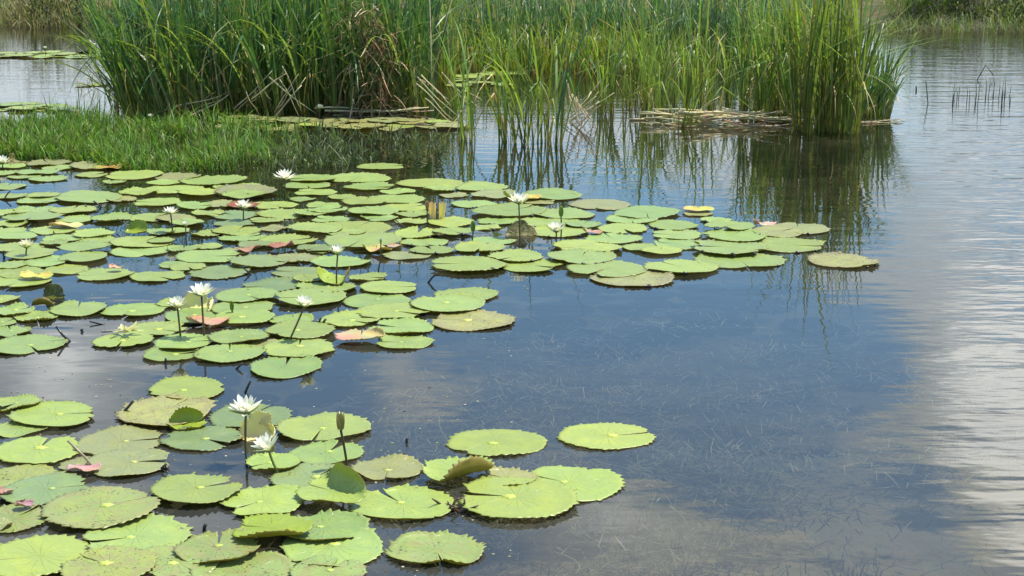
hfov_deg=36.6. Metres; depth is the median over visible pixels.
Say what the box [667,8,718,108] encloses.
cattail
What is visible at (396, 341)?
lily pad
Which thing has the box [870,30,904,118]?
cattail
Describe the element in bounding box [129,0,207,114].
cattail
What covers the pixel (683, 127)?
cattail
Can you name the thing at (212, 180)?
lily pad
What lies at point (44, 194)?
lily pad
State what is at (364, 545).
lily pad
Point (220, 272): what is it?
lily pad
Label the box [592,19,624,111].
cattail
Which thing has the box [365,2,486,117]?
cattail
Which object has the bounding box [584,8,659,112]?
cattail
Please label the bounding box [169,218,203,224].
lily pad
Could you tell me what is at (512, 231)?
curled lily pad
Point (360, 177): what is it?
lily pad
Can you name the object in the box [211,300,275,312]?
lily pad
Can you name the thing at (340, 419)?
flower bud
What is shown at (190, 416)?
folded lily pad
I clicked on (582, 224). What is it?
lily pad
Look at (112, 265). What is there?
dead leaf
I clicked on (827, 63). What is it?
cattail
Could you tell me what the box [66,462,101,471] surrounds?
dead leaf
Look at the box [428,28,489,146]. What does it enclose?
cattail
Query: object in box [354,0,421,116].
cattail
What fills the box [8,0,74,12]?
shrub
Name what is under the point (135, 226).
curled lily pad
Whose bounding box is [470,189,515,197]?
lily pad
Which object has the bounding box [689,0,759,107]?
cattail
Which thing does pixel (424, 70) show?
cattail
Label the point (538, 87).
cattail
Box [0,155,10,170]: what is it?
water lily flower
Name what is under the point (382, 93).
dead foliage
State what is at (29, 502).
dead leaf
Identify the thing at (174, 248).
lily pad
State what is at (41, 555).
lily pad
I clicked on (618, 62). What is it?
cattail
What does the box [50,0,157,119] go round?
cattail
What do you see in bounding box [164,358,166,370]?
twig
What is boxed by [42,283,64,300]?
curled lily pad
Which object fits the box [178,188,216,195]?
lily pad
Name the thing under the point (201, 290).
water lily flower
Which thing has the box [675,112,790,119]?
dead stalk
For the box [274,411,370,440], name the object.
lily pad
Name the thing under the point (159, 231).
lily pad
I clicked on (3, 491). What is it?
dead leaf
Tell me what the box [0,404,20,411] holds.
lily pad
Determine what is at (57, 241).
lily pad
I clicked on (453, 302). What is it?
lily pad
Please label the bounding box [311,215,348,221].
lily pad
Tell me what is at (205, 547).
lily pad
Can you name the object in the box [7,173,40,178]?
lily pad
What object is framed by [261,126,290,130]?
lily pad
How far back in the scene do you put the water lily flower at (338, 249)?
7.54 m
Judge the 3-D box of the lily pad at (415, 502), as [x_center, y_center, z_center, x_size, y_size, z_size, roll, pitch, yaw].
[-0.330,0.654,4.679,0.325,0.022,0.287,-7,15,-27]
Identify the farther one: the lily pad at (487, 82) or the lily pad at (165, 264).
the lily pad at (487, 82)
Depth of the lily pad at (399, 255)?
8.29 m
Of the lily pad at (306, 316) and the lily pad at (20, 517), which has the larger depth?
the lily pad at (306, 316)
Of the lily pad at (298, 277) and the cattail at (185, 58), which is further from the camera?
the cattail at (185, 58)
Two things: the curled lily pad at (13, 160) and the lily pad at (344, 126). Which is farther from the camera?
the lily pad at (344, 126)
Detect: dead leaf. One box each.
[0,486,13,493]
[14,498,33,506]
[19,270,53,278]
[49,221,82,227]
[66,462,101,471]
[93,163,122,168]
[108,263,123,267]
[185,314,231,324]
[227,201,261,207]
[234,245,260,251]
[267,240,293,247]
[334,326,384,340]
[362,243,390,251]
[385,242,402,246]
[415,122,435,127]
[503,190,540,198]
[582,228,602,233]
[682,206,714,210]
[753,219,775,225]
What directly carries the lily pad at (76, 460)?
on the water at (953, 47)
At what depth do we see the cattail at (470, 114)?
12.75 m
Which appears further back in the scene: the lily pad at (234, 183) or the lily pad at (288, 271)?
the lily pad at (234, 183)
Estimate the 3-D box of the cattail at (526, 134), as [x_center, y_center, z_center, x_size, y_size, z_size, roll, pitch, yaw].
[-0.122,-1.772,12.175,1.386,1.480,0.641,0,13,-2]
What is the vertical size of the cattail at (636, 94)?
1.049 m
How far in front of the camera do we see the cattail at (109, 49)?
14.54 m
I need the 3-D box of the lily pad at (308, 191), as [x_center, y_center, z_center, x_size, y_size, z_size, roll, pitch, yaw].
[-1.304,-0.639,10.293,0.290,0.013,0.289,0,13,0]
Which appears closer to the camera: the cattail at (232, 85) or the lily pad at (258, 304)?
the lily pad at (258, 304)
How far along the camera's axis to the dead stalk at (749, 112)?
14.16 m
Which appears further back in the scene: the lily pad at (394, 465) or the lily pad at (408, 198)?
the lily pad at (408, 198)
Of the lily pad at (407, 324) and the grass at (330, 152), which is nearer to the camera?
the lily pad at (407, 324)
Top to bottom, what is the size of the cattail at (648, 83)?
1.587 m
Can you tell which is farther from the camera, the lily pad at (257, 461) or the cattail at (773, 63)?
the cattail at (773, 63)
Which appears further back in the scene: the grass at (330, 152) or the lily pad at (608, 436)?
the grass at (330, 152)
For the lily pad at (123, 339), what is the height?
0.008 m
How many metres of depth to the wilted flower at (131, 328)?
6.63 m
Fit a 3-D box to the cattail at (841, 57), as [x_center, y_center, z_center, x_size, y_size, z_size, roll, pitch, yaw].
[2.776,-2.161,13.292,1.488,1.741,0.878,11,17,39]
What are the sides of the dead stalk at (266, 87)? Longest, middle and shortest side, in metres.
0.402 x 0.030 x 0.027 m
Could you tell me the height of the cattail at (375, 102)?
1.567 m
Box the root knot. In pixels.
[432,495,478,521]
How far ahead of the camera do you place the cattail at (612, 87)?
14.93 m
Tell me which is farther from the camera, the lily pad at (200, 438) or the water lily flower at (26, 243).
the water lily flower at (26, 243)
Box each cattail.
[16,0,151,117]
[26,0,208,119]
[43,2,111,96]
[47,0,173,107]
[47,0,239,115]
[49,8,155,113]
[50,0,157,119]
[52,0,170,115]
[56,0,159,117]
[56,1,213,103]
[57,4,158,112]
[58,0,128,114]
[63,0,136,114]
[65,0,168,111]
[67,0,142,119]
[68,0,154,110]
[78,0,139,91]
[81,37,144,114]
[84,0,208,119]
[102,5,210,117]
[105,0,193,122]
[117,0,326,115]
[118,0,209,115]
[118,0,221,114]
[122,2,276,118]
[125,0,215,114]
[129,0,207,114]
[146,0,269,114]
[156,0,244,113]
[156,0,260,114]
[160,3,301,114]
[193,0,274,113]
[198,0,274,114]
[208,0,255,114]
[208,0,299,115]
[208,0,325,112]
[212,0,330,115]
[212,0,366,116]
[235,3,384,116]
[244,0,357,117]
[246,0,368,114]
[252,0,317,116]
[254,0,459,116]
[256,0,334,112]
[271,0,346,117]
[285,0,350,114]
[308,0,394,115]
[311,0,378,116]
[316,4,503,113]
[317,0,405,119]
[339,0,401,113]
[340,0,422,117]
[341,0,400,115]
[344,0,407,116]
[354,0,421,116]
[355,0,461,113]
[362,0,456,116]
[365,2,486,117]
[368,0,468,116]
[375,0,433,117]
[413,2,558,149]
[418,20,509,148]
[426,0,551,151]
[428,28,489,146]
[432,0,535,149]
[449,0,630,152]
[474,1,591,150]
[504,13,577,146]
[538,1,654,115]
[571,4,636,116]
[576,21,657,117]
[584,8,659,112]
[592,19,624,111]
[603,18,688,123]
[606,2,692,104]
[621,35,691,109]
[622,41,755,133]
[623,8,694,101]
[623,8,695,111]
[623,9,649,111]
[624,10,658,105]
[625,0,694,116]
[627,6,670,100]
[632,27,698,111]
[633,15,700,111]
[636,14,674,103]
[657,8,698,102]
[666,42,757,130]
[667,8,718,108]
[672,37,706,108]
[676,1,793,123]
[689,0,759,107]
[689,31,738,106]
[691,11,726,110]
[695,34,736,110]
[701,6,808,108]
[711,24,750,106]
[713,0,818,137]
[715,3,757,109]
[715,17,776,105]
[726,0,822,127]
[726,0,886,115]
[733,1,793,109]
[733,12,811,127]
[734,0,800,126]
[734,0,821,117]
[736,0,809,124]
[742,0,843,136]
[743,7,810,123]
[744,0,864,137]
[745,4,785,126]
[746,0,892,140]
[747,1,892,137]
[747,4,808,108]
[749,0,840,131]
[749,10,808,83]
[751,4,806,123]
[761,0,809,128]
[762,4,818,128]
[766,0,883,142]
[766,0,925,139]
[767,0,886,133]
[768,0,893,134]
[770,0,902,136]
[771,0,870,135]
[773,0,863,102]
[776,2,916,139]
[777,11,904,135]
[790,0,934,140]
[790,0,948,128]
[792,2,889,88]
[794,0,894,115]
[798,0,878,89]
[799,0,915,138]
[799,1,892,124]
[801,0,894,139]
[801,0,911,135]
[802,0,892,123]
[802,1,946,123]
[814,3,942,84]
[815,0,938,136]
[856,83,883,126]
[863,26,936,118]
[863,29,939,120]
[863,53,881,117]
[864,23,920,104]
[864,38,877,120]
[868,28,916,127]
[868,41,898,121]
[868,47,907,118]
[869,33,924,128]
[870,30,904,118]
[874,70,898,115]
[876,48,910,118]
[880,55,915,125]
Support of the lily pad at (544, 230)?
on the water at (953, 47)
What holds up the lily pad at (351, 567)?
on the water at (953, 47)
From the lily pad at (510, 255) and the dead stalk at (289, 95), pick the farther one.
the dead stalk at (289, 95)
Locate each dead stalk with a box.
[159,95,221,112]
[184,94,228,119]
[233,70,272,109]
[251,73,285,98]
[269,77,315,113]
[274,74,298,111]
[275,85,301,115]
[279,79,299,116]
[282,66,301,110]
[314,106,386,112]
[325,107,428,112]
[338,109,407,112]
[373,107,419,111]
[393,107,433,111]
[416,83,451,118]
[417,77,456,115]
[421,74,450,105]
[442,72,480,109]
[549,96,596,130]
[555,101,598,130]
[565,99,573,145]
[566,81,578,139]
[566,92,590,130]
[567,85,582,124]
[569,79,601,116]
[569,93,613,122]
[569,96,586,135]
[570,84,608,134]
[571,95,597,130]
[576,97,584,138]
[630,116,690,120]
[639,113,726,121]
[644,117,697,123]
[649,122,690,126]
[663,121,740,124]
[669,108,759,120]
[672,124,720,125]
[674,116,743,127]
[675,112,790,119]
[678,110,744,114]
[688,115,764,118]
[689,114,756,120]
[694,115,762,120]
[698,110,785,119]
[702,109,765,120]
[713,123,748,125]
[722,107,796,121]
[722,109,803,116]
[723,122,764,125]
[727,121,801,127]
[775,119,814,120]
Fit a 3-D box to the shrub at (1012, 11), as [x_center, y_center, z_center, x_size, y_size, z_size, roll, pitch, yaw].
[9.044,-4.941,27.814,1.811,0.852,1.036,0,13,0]
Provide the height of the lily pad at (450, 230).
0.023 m
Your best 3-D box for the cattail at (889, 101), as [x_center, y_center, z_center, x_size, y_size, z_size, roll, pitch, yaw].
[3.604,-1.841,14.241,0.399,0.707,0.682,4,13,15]
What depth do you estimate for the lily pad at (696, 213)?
9.52 m
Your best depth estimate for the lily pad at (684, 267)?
7.99 m
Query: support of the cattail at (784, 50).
on the water at (953, 47)
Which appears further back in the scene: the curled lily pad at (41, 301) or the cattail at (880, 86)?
the cattail at (880, 86)
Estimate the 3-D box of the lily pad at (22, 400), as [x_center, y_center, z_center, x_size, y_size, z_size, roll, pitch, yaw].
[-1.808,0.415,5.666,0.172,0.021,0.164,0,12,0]
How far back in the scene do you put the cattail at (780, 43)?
14.19 m
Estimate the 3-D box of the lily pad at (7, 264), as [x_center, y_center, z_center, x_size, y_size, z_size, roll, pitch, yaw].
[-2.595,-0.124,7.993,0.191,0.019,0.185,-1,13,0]
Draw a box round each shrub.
[0,0,83,24]
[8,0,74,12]
[40,0,128,25]
[901,0,958,18]
[918,0,994,13]
[962,0,1023,22]
[971,0,1023,11]
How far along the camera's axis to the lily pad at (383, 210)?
9.59 m
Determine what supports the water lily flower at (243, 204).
on the water at (953, 47)
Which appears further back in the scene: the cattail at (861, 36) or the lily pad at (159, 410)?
the cattail at (861, 36)
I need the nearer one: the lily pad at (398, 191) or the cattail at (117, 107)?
the lily pad at (398, 191)
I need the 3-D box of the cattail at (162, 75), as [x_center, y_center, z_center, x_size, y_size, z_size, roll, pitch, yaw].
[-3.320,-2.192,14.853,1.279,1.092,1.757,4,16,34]
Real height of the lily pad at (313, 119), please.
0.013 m
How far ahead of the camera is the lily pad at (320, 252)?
8.39 m
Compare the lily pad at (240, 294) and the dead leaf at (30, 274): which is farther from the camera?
the dead leaf at (30, 274)
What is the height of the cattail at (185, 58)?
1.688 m
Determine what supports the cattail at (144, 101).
on the water at (953, 47)
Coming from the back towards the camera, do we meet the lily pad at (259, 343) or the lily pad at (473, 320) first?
the lily pad at (473, 320)
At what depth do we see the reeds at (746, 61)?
14.41 m
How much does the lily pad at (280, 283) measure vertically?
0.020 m
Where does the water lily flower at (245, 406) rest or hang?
on the water at (953, 47)
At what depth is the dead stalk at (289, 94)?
14.48 m
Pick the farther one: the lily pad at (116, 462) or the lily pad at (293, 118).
the lily pad at (293, 118)
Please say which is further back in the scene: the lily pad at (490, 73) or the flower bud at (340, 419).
the lily pad at (490, 73)
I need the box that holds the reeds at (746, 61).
[715,0,905,125]
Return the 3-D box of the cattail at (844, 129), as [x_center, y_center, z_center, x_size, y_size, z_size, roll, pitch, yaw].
[2.905,-1.966,13.089,1.376,1.462,0.868,2,13,9]
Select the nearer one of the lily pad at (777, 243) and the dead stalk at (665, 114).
the lily pad at (777, 243)
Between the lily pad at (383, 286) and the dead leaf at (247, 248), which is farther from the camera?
the dead leaf at (247, 248)
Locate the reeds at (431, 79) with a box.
[74,0,493,116]
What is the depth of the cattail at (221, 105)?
14.62 m
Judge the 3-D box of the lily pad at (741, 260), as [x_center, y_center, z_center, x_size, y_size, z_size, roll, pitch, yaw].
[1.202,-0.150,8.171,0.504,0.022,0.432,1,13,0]
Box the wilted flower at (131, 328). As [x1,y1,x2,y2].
[101,321,143,332]
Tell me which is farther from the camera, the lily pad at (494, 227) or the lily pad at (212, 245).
the lily pad at (494, 227)
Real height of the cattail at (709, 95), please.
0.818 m
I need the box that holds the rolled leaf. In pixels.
[429,201,446,219]
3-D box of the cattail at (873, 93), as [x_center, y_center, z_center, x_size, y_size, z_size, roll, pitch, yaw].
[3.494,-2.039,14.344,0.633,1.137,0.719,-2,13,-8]
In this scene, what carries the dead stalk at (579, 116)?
on the water at (953, 47)
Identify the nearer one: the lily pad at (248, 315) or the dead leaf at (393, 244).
the lily pad at (248, 315)
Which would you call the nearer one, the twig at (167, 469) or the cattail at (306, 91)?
the twig at (167, 469)
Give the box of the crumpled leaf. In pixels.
[179,291,213,312]
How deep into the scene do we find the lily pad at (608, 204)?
9.84 m
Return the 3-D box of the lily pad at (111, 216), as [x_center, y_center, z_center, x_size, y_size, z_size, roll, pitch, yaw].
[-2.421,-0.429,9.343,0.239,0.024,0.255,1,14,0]
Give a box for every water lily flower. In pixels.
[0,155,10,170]
[19,239,34,259]
[162,206,177,237]
[167,295,185,335]
[182,221,188,245]
[188,282,215,335]
[227,394,262,475]
[234,200,251,225]
[252,431,278,472]
[274,169,295,200]
[289,295,314,338]
[329,244,343,283]
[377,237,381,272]
[508,191,528,244]
[547,221,564,241]
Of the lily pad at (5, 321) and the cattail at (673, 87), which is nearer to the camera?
the lily pad at (5, 321)
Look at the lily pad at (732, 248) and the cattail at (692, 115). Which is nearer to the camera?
the lily pad at (732, 248)
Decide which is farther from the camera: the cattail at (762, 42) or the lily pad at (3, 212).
the cattail at (762, 42)
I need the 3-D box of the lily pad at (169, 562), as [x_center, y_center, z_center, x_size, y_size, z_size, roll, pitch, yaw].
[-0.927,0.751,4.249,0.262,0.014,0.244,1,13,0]
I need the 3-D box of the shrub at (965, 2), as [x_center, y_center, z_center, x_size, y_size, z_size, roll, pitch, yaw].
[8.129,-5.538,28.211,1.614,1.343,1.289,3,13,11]
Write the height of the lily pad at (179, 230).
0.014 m
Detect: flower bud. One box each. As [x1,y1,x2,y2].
[230,300,233,312]
[336,410,347,465]
[425,200,428,226]
[471,220,474,240]
[559,205,563,240]
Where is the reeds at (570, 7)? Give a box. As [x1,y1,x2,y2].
[441,0,840,62]
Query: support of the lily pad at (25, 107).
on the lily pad
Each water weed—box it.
[3,254,1023,575]
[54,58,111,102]
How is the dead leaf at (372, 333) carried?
on the water at (953, 47)
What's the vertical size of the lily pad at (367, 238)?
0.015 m
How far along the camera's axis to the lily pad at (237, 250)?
8.41 m
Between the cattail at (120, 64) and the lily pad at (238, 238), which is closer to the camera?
the lily pad at (238, 238)
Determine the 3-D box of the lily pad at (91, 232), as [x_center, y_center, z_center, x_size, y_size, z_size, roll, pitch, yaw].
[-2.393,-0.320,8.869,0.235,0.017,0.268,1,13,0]
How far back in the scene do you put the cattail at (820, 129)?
13.36 m
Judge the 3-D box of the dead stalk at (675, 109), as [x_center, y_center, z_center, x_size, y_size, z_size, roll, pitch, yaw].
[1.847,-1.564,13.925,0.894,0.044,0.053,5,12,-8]
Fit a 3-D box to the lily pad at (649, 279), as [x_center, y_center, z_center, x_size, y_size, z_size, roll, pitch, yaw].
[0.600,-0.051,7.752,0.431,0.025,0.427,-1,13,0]
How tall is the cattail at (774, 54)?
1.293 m
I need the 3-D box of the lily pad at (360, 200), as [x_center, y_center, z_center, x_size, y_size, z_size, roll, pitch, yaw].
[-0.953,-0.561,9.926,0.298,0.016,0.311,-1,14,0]
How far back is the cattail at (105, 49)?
14.56 m
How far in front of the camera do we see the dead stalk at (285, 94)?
14.46 m
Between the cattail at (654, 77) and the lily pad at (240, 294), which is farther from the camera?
the cattail at (654, 77)
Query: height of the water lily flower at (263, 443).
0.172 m
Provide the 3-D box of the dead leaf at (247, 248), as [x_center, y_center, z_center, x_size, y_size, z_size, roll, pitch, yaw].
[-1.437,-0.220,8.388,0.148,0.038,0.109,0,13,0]
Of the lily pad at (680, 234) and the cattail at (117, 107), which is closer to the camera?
the lily pad at (680, 234)
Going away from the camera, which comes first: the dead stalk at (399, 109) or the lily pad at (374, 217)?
the lily pad at (374, 217)
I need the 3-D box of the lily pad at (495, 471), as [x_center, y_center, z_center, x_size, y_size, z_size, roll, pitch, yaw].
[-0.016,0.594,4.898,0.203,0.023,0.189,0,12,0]
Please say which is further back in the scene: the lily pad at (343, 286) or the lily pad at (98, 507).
the lily pad at (343, 286)
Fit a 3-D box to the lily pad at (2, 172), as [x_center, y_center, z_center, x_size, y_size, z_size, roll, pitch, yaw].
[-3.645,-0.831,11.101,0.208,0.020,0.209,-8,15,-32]
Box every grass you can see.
[0,0,127,28]
[0,91,315,179]
[191,117,454,190]
[878,0,1023,33]
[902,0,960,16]
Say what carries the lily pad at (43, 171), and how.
on the water at (953, 47)
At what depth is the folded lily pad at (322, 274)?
7.65 m
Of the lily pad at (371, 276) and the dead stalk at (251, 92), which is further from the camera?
the dead stalk at (251, 92)
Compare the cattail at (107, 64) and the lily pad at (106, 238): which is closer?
the lily pad at (106, 238)
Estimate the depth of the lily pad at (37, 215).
9.36 m
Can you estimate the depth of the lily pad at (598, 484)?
4.90 m
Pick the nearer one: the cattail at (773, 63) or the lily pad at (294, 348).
the lily pad at (294, 348)
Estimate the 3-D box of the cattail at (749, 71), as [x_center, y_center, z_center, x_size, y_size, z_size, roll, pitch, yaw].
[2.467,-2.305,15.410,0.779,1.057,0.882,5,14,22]
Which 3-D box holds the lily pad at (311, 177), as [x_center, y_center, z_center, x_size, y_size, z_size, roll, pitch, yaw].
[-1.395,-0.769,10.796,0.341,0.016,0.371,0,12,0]
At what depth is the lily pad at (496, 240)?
8.69 m
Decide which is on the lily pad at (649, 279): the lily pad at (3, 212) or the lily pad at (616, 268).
the lily pad at (616, 268)
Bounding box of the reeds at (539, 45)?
[452,10,810,75]
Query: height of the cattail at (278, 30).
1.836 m
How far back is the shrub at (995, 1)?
28.46 m
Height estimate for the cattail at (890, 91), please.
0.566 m
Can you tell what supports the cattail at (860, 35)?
on the water at (953, 47)
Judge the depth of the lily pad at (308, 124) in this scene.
13.75 m
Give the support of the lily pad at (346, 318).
on the water at (953, 47)
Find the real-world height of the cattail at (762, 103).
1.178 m
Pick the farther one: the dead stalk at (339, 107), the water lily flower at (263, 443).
the dead stalk at (339, 107)
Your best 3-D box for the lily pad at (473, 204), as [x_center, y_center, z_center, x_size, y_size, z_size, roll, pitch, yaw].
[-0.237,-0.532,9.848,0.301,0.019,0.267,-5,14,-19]
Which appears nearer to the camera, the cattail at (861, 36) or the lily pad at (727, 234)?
the lily pad at (727, 234)
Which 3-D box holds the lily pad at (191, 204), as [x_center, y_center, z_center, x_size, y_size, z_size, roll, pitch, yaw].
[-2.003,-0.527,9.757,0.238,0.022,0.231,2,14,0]
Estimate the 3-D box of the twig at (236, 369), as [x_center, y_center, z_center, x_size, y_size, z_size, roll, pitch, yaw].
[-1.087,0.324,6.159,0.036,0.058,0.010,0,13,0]
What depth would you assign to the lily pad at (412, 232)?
8.88 m
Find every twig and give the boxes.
[55,326,72,348]
[67,440,99,479]
[89,321,105,330]
[120,400,133,421]
[160,463,166,477]
[161,465,169,476]
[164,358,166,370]
[202,523,206,533]
[235,363,242,376]
[244,268,251,280]
[244,380,251,397]
[405,437,408,450]
[427,272,437,288]
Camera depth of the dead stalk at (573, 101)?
14.04 m
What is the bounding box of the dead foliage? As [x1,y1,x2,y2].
[305,0,431,131]
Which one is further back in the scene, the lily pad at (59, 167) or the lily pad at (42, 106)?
the lily pad at (42, 106)
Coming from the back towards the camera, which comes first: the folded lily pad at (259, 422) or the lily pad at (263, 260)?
the lily pad at (263, 260)
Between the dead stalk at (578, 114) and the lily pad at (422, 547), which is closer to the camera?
the lily pad at (422, 547)
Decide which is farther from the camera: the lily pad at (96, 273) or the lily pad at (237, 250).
the lily pad at (237, 250)
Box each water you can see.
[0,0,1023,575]
[0,23,1023,204]
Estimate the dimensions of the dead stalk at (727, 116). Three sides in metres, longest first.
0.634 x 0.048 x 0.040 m
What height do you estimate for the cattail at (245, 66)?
1.571 m
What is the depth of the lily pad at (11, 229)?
9.00 m
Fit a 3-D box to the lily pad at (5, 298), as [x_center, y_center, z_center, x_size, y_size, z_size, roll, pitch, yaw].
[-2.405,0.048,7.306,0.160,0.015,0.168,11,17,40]
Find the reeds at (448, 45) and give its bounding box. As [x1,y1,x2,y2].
[407,0,489,89]
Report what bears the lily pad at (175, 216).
on the water at (953, 47)
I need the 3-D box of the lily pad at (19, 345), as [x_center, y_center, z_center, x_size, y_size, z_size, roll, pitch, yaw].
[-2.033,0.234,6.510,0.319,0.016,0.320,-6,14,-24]
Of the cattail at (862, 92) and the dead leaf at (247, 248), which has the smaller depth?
the dead leaf at (247, 248)
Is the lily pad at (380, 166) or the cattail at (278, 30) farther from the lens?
the cattail at (278, 30)
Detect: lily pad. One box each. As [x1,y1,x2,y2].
[0,102,29,105]
[0,163,25,167]
[0,170,18,175]
[0,183,26,189]
[0,193,27,198]
[0,207,30,215]
[0,220,27,226]
[0,227,26,232]
[0,231,37,238]
[0,242,44,251]
[0,260,28,268]
[0,266,47,277]
[0,274,51,286]
[0,295,20,302]
[0,302,35,315]
[0,317,15,325]
[0,325,31,336]
[0,333,67,354]
[0,394,42,408]
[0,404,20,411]
[0,421,48,437]
[0,435,78,463]
[0,463,66,485]
[0,473,88,505]
[0,504,47,532]
[0,516,12,530]
[0,534,99,575]
[2,211,63,219]
[4,247,57,258]
[6,400,94,426]
[7,105,36,109]
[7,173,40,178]
[8,153,26,163]
[12,54,36,55]
[13,205,57,211]
[13,310,57,321]
[15,169,59,173]
[16,196,57,203]
[24,192,60,196]
[25,255,72,266]
[26,159,71,165]
[27,175,67,181]
[28,102,43,104]
[28,104,54,108]
[28,225,79,234]
[31,55,54,57]
[31,297,54,304]
[39,238,67,244]
[39,485,160,528]
[41,165,73,169]
[42,50,61,52]
[42,234,82,241]
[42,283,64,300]
[45,107,76,109]
[45,264,88,273]
[48,205,95,212]
[49,300,106,315]
[54,190,121,202]
[55,214,91,222]
[56,240,111,250]
[58,250,107,261]
[58,456,88,471]
[58,545,158,575]
[65,56,87,57]
[69,160,128,168]
[72,228,115,236]
[73,424,162,454]
[76,171,107,177]
[76,267,134,280]
[77,234,115,242]
[81,512,193,549]
[85,448,169,476]
[90,211,131,221]
[90,332,154,347]
[100,302,166,315]
[103,179,126,183]
[104,169,163,179]
[106,196,136,201]
[109,236,172,246]
[109,243,169,257]
[114,393,216,425]
[119,186,157,195]
[124,320,187,334]
[125,219,147,233]
[129,213,167,221]
[130,270,184,280]
[133,197,181,205]
[142,346,199,361]
[144,544,221,575]
[145,185,203,193]
[146,179,180,184]
[146,227,174,234]
[147,237,173,242]
[147,375,224,398]
[148,473,242,503]
[154,296,178,306]
[154,333,212,348]
[155,172,200,180]
[155,213,195,220]
[157,261,186,267]
[157,425,243,450]
[163,307,227,323]
[165,227,189,233]
[165,406,208,430]
[167,244,200,251]
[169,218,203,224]
[169,263,205,270]
[172,528,260,563]
[174,249,239,262]
[176,201,211,208]
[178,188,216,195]
[179,174,246,184]
[187,265,250,278]
[188,550,296,575]
[190,242,222,248]
[191,209,225,215]
[191,228,223,236]
[192,343,265,362]
[206,199,231,206]
[207,328,269,343]
[207,402,292,427]
[209,210,258,219]
[211,225,260,234]
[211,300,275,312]
[213,182,259,188]
[213,219,254,225]
[213,308,275,323]
[214,184,276,194]
[214,288,278,301]
[217,230,265,241]
[220,484,305,515]
[221,188,265,198]
[222,247,247,253]
[227,253,289,266]
[228,114,258,117]
[232,512,313,537]
[234,116,270,120]
[237,240,273,246]
[238,410,275,442]
[240,276,301,290]
[245,452,300,469]
[249,339,287,346]
[249,353,322,378]
[250,216,283,222]
[253,201,298,208]
[255,208,308,218]
[259,117,279,121]
[259,233,317,244]
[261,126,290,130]
[261,224,286,231]
[263,337,335,356]
[264,320,335,338]
[267,462,351,487]
[268,312,313,323]
[271,266,324,277]
[273,252,317,262]
[274,116,311,121]
[274,285,345,305]
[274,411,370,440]
[279,527,384,566]
[283,181,330,188]
[284,508,370,540]
[286,221,342,232]
[289,196,315,201]
[289,438,364,464]
[289,555,367,575]
[291,174,336,180]
[292,274,328,281]
[294,188,336,194]
[294,208,328,215]
[294,462,365,503]
[295,278,356,291]
[296,244,333,250]
[298,122,320,125]
[303,117,321,121]
[305,244,333,253]
[306,201,339,207]
[307,204,347,213]
[309,255,370,266]
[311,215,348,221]
[312,121,344,127]
[316,265,349,284]
[316,309,380,326]
[321,118,355,122]
[324,231,402,246]
[326,172,391,182]
[327,194,356,198]
[328,228,364,234]
[332,221,391,231]
[338,124,362,128]
[340,196,385,204]
[342,293,411,307]
[343,181,394,190]
[345,119,369,122]
[347,206,398,214]
[347,483,457,519]
[348,272,386,280]
[350,122,373,124]
[351,453,423,480]
[354,123,385,127]
[356,163,403,168]
[356,302,430,317]
[359,280,416,292]
[360,214,397,220]
[364,117,388,119]
[366,316,434,333]
[367,119,394,122]
[376,334,434,348]
[378,194,425,202]
[379,127,401,130]
[379,188,415,194]
[380,117,413,120]
[381,203,425,210]
[382,251,432,259]
[383,529,486,564]
[385,123,415,127]
[393,226,440,237]
[394,217,426,223]
[396,119,427,123]
[396,178,464,186]
[396,209,428,216]
[398,119,419,121]
[399,238,448,247]
[409,245,453,254]
[410,292,485,311]
[414,124,438,128]
[421,455,494,481]
[423,184,455,190]
[425,119,449,122]
[426,216,471,226]
[430,255,508,270]
[430,309,515,330]
[432,122,468,127]
[432,226,471,235]
[433,287,498,299]
[439,192,468,197]
[445,83,472,86]
[445,429,547,456]
[450,200,497,208]
[453,240,506,252]
[456,75,484,77]
[456,180,507,190]
[457,475,579,518]
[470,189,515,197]
[470,237,516,243]
[471,81,491,83]
[471,202,547,217]
[475,72,501,74]
[475,224,500,230]
[475,465,538,485]
[477,216,518,224]
[487,248,544,261]
[502,256,561,271]
[505,219,538,238]
[522,216,577,225]
[523,187,581,199]
[523,199,554,203]
[531,207,595,218]
[531,465,625,501]
[533,225,590,238]
[547,248,616,264]
[551,239,621,251]
[556,422,656,449]
[565,220,601,227]
[566,259,649,276]
[567,199,630,209]
[584,232,643,243]
[589,268,674,288]
[596,223,647,233]
[605,214,657,222]
[612,205,681,217]
[622,243,655,250]
[641,246,682,253]
[644,259,718,274]
[648,219,698,229]
[652,229,701,239]
[653,238,701,249]
[683,210,712,215]
[692,239,768,255]
[692,252,787,267]
[700,216,731,222]
[700,228,767,241]
[703,219,755,229]
[749,235,825,253]
[752,225,802,237]
[775,222,830,234]
[806,251,879,268]
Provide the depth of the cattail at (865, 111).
14.11 m
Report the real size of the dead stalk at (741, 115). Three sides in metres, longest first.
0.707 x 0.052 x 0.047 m
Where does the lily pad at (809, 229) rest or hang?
on the water at (953, 47)
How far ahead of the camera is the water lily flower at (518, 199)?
8.78 m
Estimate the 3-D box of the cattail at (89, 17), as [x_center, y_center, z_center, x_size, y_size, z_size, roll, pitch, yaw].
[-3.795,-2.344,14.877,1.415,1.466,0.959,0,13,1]
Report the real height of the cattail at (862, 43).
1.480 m
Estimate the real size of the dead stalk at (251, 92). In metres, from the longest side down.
0.551 x 0.027 x 0.025 m
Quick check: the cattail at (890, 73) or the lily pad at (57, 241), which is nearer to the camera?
the lily pad at (57, 241)
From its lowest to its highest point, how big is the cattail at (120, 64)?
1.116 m
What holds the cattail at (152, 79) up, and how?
on the water at (953, 47)
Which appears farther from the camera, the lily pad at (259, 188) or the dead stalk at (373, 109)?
the dead stalk at (373, 109)

